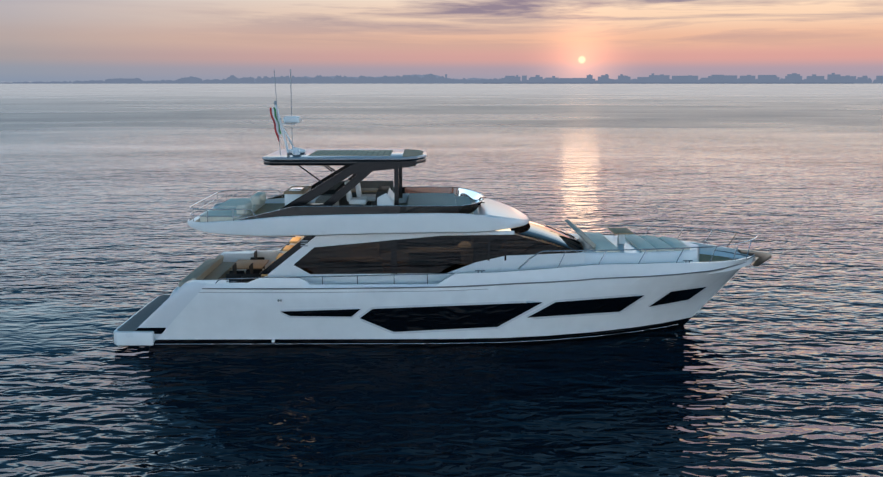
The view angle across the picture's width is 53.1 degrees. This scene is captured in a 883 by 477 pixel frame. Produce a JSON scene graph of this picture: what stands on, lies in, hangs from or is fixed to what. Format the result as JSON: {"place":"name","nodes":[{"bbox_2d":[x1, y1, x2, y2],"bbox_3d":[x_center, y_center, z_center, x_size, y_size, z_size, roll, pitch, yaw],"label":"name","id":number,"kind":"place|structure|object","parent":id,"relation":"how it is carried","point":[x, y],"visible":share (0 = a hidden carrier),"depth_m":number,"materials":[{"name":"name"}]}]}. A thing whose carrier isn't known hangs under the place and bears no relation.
{"place":"outdoors","nodes":[
{"label":"outdoors","id":0,"kind":"place"},
{"bbox_2d":[238,74,487,81],"bbox_3d":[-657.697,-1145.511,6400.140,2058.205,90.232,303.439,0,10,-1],"label":"trees","id":1,"kind":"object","parent":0,"point":[421,76],"depth_m":6354.88,"materials":[{"name":"green plant"}]},
{"bbox_2d":[0,84,882,476],"bbox_3d":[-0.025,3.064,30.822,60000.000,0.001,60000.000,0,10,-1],"label":"sea","id":2,"kind":"structure","parent":0,"point":[772,366],"depth_m":36.10,"materials":[{"name":"blue liquid"}]},
{"bbox_2d":[0,83,852,83],"bbox_3d":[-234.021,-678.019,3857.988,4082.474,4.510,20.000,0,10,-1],"label":"shore breakwater","id":3,"kind":"object","parent":2,"relation":"in","point":[666,83],"visible":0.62,"depth_m":3863.87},
{"bbox_2d":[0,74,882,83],"bbox_3d":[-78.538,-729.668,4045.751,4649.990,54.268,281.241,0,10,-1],"label":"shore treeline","id":4,"kind":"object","parent":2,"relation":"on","point":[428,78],"visible":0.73,"depth_m":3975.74,"materials":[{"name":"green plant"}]},
{"bbox_2d":[1,73,882,83],"bbox_3d":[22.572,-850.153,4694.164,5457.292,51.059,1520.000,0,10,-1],"label":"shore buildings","id":5,"kind":"structure","parent":2,"relation":"on","point":[792,76],"depth_m":4069.70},
{"bbox_2d":[149,241,755,347],"bbox_3d":[0.376,2.089,30.654,20.976,3.479,5.680,0,10,-1],"label":"hull","id":6,"kind":"object","parent":2,"relation":"in","point":[202,320],"visible":0.4,"depth_m":28.08,"materials":[{"name":"white"}]},
{"bbox_2d":[114,296,158,345],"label":"swim platform","id":7,"kind":"structure","parent":6,"relation":"attached to","point":[125,338],"depth_m":28.17,"materials":[{"name":"white plastic"}]},
{"bbox_2d":[117,295,169,330],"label":"swim platform deck","id":8,"kind":"structure","parent":7,"relation":"on","point":[136,321],"depth_m":30.04,"materials":[{"name":"grey wood"}]},
{"bbox_2d":[136,251,257,340],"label":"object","id":9,"kind":"object","parent":6,"relation":"on","point":[162,317],"visible":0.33,"depth_m":28.06,"materials":[{"name":"white plastic"}]},
{"bbox_2d":[178,259,213,286],"bbox_3d":[-8.335,1.163,30.375,0.380,0.160,3.800,0,10,-1],"label":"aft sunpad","id":10,"kind":"object","parent":9,"relation":"on","point":[193,273],"visible":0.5,"depth_m":29.97,"materials":[{"name":"grey fabric"}]},
{"bbox_2d":[192,255,223,279],"bbox_3d":[-8.026,1.263,30.397,0.232,0.695,3.800,0,10,-1],"label":"backrest","id":11,"kind":"object","parent":9,"relation":"on","point":[209,268],"visible":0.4,"depth_m":30.18,"materials":[{"name":"beige fabric"}]},
{"bbox_2d":[203,262,234,279],"bbox_3d":[-7.750,1.408,30.426,0.550,0.460,3.800,0,10,-1],"label":"sofa","id":12,"kind":"object","parent":9,"relation":"on","point":[221,270],"visible":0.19,"depth_m":30.60,"materials":[{"name":"beige fabric"}]},
{"bbox_2d":[226,263,244,282],"bbox_3d":[-6.860,1.334,29.409,0.507,0.960,0.514,0,10,-1],"label":"chair","id":13,"kind":"object","parent":6,"relation":"on","point":[234,273],"visible":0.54,"depth_m":29.16,"materials":[{"name":"black"}]},
{"bbox_2d":[229,260,268,270],"bbox_3d":[-6.627,1.236,30.563,1.100,0.750,1.400,0,10,-1],"label":"cockpit table","id":14,"kind":"object","parent":6,"relation":"on","point":[245,264],"visible":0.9,"depth_m":30.44,"materials":[{"name":"brown wood"}]},
{"bbox_2d":[243,263,260,282],"bbox_3d":[-6.310,1.333,29.416,0.507,0.960,0.514,0,10,-1],"label":"chair","id":15,"kind":"object","parent":6,"relation":"on","point":[250,273],"visible":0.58,"depth_m":29.17,"materials":[{"name":"black"}]},
{"bbox_2d":[250,250,264,276],"bbox_3d":[-6.640,0.932,31.677,0.507,0.960,0.514,0,10,-1],"label":"chair","id":16,"kind":"object","parent":6,"relation":"on","point":[255,257],"visible":0.38,"depth_m":31.71,"materials":[{"name":"black"}]},
{"bbox_2d":[259,236,303,277],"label":"stairs","id":17,"kind":"structure","parent":6,"relation":"on","point":[294,241],"depth_m":28.77,"materials":[{"name":"brown wood"}]},
{"bbox_2d":[215,246,454,283],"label":"side rails","id":18,"kind":"object","parent":6,"relation":"on","point":[332,276],"visible":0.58,"depth_m":27.70,"materials":[{"name":"silver metal"}]},
{"bbox_2d":[259,231,584,283],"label":"deckhouse walls","id":19,"kind":"structure","parent":6,"relation":"on","point":[283,265],"depth_m":28.35,"materials":[{"name":"white"}]},
{"bbox_2d":[300,240,307,245],"bbox_3d":[-4.408,-0.205,30.184,0.228,0.199,4.116,0,10,-1],"label":"air vent","id":20,"kind":"object","parent":19,"relation":"attached to","point":[304,243],"visible":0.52,"depth_m":28.15,"materials":[{"name":"grey metal"}]},
{"bbox_2d":[187,193,529,235],"bbox_3d":[-2.569,-0.846,30.094,11.112,0.775,5.200,0,10,-1],"label":"flybridge","id":21,"kind":"object","parent":19,"relation":"on","point":[488,215],"visible":0.65,"depth_m":27.55,"materials":[{"name":"white plastic"}]},
{"bbox_2d":[189,189,283,221],"bbox_3d":[-6.901,-1.132,29.986,2.286,0.465,5.040,0,10,-1],"label":"railing","id":22,"kind":"object","parent":21,"relation":"on","point":[226,196],"visible":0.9,"depth_m":29.76,"materials":[{"name":"silver metal"}]},
{"bbox_2d":[283,186,311,204],"bbox_3d":[-4.767,-1.222,29.364,0.660,0.950,1.910,0,10,-1],"label":"wet bar","id":23,"kind":"object","parent":21,"relation":"on","point":[292,193],"visible":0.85,"depth_m":28.44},
{"bbox_2d":[194,203,406,221],"bbox_3d":[-3.525,-0.870,30.077,8.800,0.001,4.860,0,10,-1],"label":"fly deck teak","id":24,"kind":"object","parent":21,"relation":"on","point":[266,207],"visible":0.04,"depth_m":31.38,"materials":[{"name":"brown wood"}]},
{"bbox_2d":[237,187,404,219],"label":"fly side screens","id":25,"kind":"object","parent":21,"relation":"on","point":[322,210],"visible":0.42,"depth_m":27.53,"materials":[{"name":"black glass"}]},
{"bbox_2d":[200,181,473,221],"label":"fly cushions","id":26,"kind":"object","parent":21,"relation":"on","point":[255,202],"visible":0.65,"depth_m":30.39,"materials":[{"name":"grey fabric"}]},
{"bbox_2d":[281,161,415,208],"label":"hardtop struts","id":27,"kind":"object","parent":21,"relation":"on","point":[360,171],"visible":0.6,"depth_m":27.98,"materials":[{"name":"black metal"}]},
{"bbox_2d":[262,149,426,159],"bbox_3d":[-3.120,-2.837,29.733,5.250,0.080,3.800,0,10,-1],"label":"hardtop","id":28,"kind":"object","parent":27,"relation":"on","point":[396,154],"visible":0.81,"depth_m":28.36,"materials":[{"name":"white"}]},
{"bbox_2d":[274,69,301,153],"bbox_3d":[-5.144,-4.215,29.411,0.880,2.794,1.021,0,10,-1],"label":"mast","id":29,"kind":"object","parent":28,"relation":"on","point":[291,120],"visible":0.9,"depth_m":29.39,"materials":[{"name":"white metal"}]},
{"bbox_2d":[270,107,281,141],"bbox_3d":[-5.530,-3.807,29.481,0.374,1.140,0.035,0,10,-1],"label":"flag","id":30,"kind":"object","parent":29,"relation":"attached to","point":[274,118],"visible":0.98,"depth_m":29.47,"materials":[{"name":"multicoloured fabric"}]},
{"bbox_2d":[289,147,305,154],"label":"satellite dome","id":31,"kind":"structure","parent":28,"relation":"on","point":[296,151],"depth_m":28.89,"materials":[{"name":"white plastic"}]},
{"bbox_2d":[263,157,425,165],"bbox_3d":[-3.119,-2.713,29.755,5.198,0.170,3.743,0,10,-1],"label":"hardtop edge","id":32,"kind":"object","parent":28,"relation":"attached to","point":[313,162],"visible":0.35,"depth_m":27.92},
{"bbox_2d":[309,150,392,155],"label":"hardtop slats","id":33,"kind":"object","parent":28,"relation":"attached to","point":[352,153],"visible":1,"depth_m":29.36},
{"bbox_2d":[402,149,422,156],"bbox_3d":[-0.950,-2.886,29.753,0.650,0.010,3.200,0,10,-1],"label":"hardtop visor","id":34,"kind":"object","parent":28,"relation":"in","point":[408,152],"visible":1,"depth_m":29.42,"materials":[{"name":"grey glass"}]},
{"bbox_2d":[344,180,366,205],"bbox_3d":[-2.775,-1.262,28.697,0.694,1.263,0.600,0,10,-1],"label":"helm seat","id":35,"kind":"object","parent":21,"relation":"on","point":[357,201],"visible":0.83,"depth_m":28.42,"materials":[{"name":"white leather"}]},
{"bbox_2d":[351,188,377,205],"bbox_3d":[-2.787,-1.370,30.912,1.100,0.700,0.900,0,10,-1],"label":"table","id":36,"kind":"object","parent":21,"relation":"on","point":[363,190],"visible":0.35,"depth_m":30.79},
{"bbox_2d":[355,183,375,205],"bbox_3d":[-2.536,-1.412,29.537,0.694,1.263,0.600,0,10,-1],"label":"helm seat","id":37,"kind":"object","parent":21,"relation":"on","point":[370,198],"visible":0.58,"depth_m":29.27,"materials":[{"name":"white leather"}]},
{"bbox_2d":[376,186,393,205],"bbox_3d":[-1.831,-1.154,28.983,0.598,0.950,1.900,0,10,-1],"label":"helm seat","id":38,"kind":"object","parent":21,"relation":"on","point":[384,195],"visible":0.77,"depth_m":28.07,"materials":[{"name":"white leather"}]},
{"bbox_2d":[400,186,484,213],"bbox_3d":[0.060,-1.298,30.049,2.770,0.320,5.080,0,10,-1],"label":"windscreen","id":39,"kind":"object","parent":21,"relation":"on","point":[474,197],"visible":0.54,"depth_m":30.07,"materials":[{"name":"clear glass"}]},
{"bbox_2d":[294,223,579,273],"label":"side window","id":40,"kind":"structure","parent":19,"relation":"attached to","point":[441,254],"depth_m":28.30,"materials":[{"name":"black glass"}]},
{"bbox_2d":[517,220,583,251],"bbox_3d":[3.522,-0.203,30.288,2.434,0.620,4.000,0,10,-1],"label":"windscreen","id":41,"kind":"object","parent":19,"relation":"attached to","point":[540,231],"visible":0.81,"depth_m":29.12,"materials":[{"name":"black glass"}]},
{"bbox_2d":[546,225,581,247],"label":"wipers","id":42,"kind":"object","parent":41,"relation":"on","point":[567,237],"visible":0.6,"depth_m":29.89,"materials":[{"name":"black"}]},
{"bbox_2d":[153,250,748,344],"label":"hull lines","id":43,"kind":"object","parent":6,"relation":"attached to","point":[434,287],"visible":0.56,"depth_m":27.81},
{"bbox_2d":[226,242,737,282],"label":"cleats","id":44,"kind":"object","parent":6,"relation":"on","point":[484,270],"visible":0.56,"depth_m":28.33,"materials":[{"name":"silver metal"}]},
{"bbox_2d":[280,286,706,333],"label":"hull window frames","id":45,"kind":"structure","parent":6,"relation":"attached to","point":[505,323],"depth_m":28.11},
{"bbox_2d":[282,287,705,331],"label":"hull windows","id":46,"kind":"structure","parent":6,"relation":"in","point":[438,318],"depth_m":28.03,"materials":[{"name":"black glass"}]},
{"bbox_2d":[549,234,699,264],"bbox_3d":[6.424,0.627,30.474,4.900,1.020,4.060,0,10,-1],"label":"coachroof","id":47,"kind":"object","parent":6,"relation":"on","point":[624,256],"visible":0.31,"depth_m":28.97,"materials":[{"name":"white plastic"}]},
{"bbox_2d":[608,228,633,243],"bbox_3d":[6.149,-0.061,30.348,0.650,0.460,1.100,0,10,-1],"label":"foredeck table","id":48,"kind":"object","parent":47,"relation":"on","point":[620,232],"visible":1,"depth_m":30.23,"materials":[{"name":"brown wood"}]},
{"bbox_2d":[564,219,689,251],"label":"foredeck sunpads","id":49,"kind":"object","parent":47,"relation":"on","point":[596,241],"visible":0.83,"depth_m":29.98,"materials":[{"name":"grey fabric"}]},
{"bbox_2d":[518,224,757,269],"bbox_3d":[6.627,0.214,30.403,8.534,0.622,5.403,0,10,-1],"label":"bow rail","id":50,"kind":"object","parent":6,"relation":"on","point":[683,248],"visible":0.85,"depth_m":28.76,"materials":[{"name":"silver metal"}]},
{"bbox_2d":[738,249,771,265],"bbox_3d":[10.822,0.656,30.537,1.096,0.576,0.320,0,10,-1],"label":"anchor","id":51,"kind":"object","parent":6,"relation":"on","point":[762,257],"visible":0.98,"depth_m":30.38,"materials":[{"name":"silver metal"}]},
{"bbox_2d":[0,0,882,81],"label":"sky","id":52,"kind":"structure","parent":0,"point":[41,40],"materials":[{"name":"pink"}]}
]}

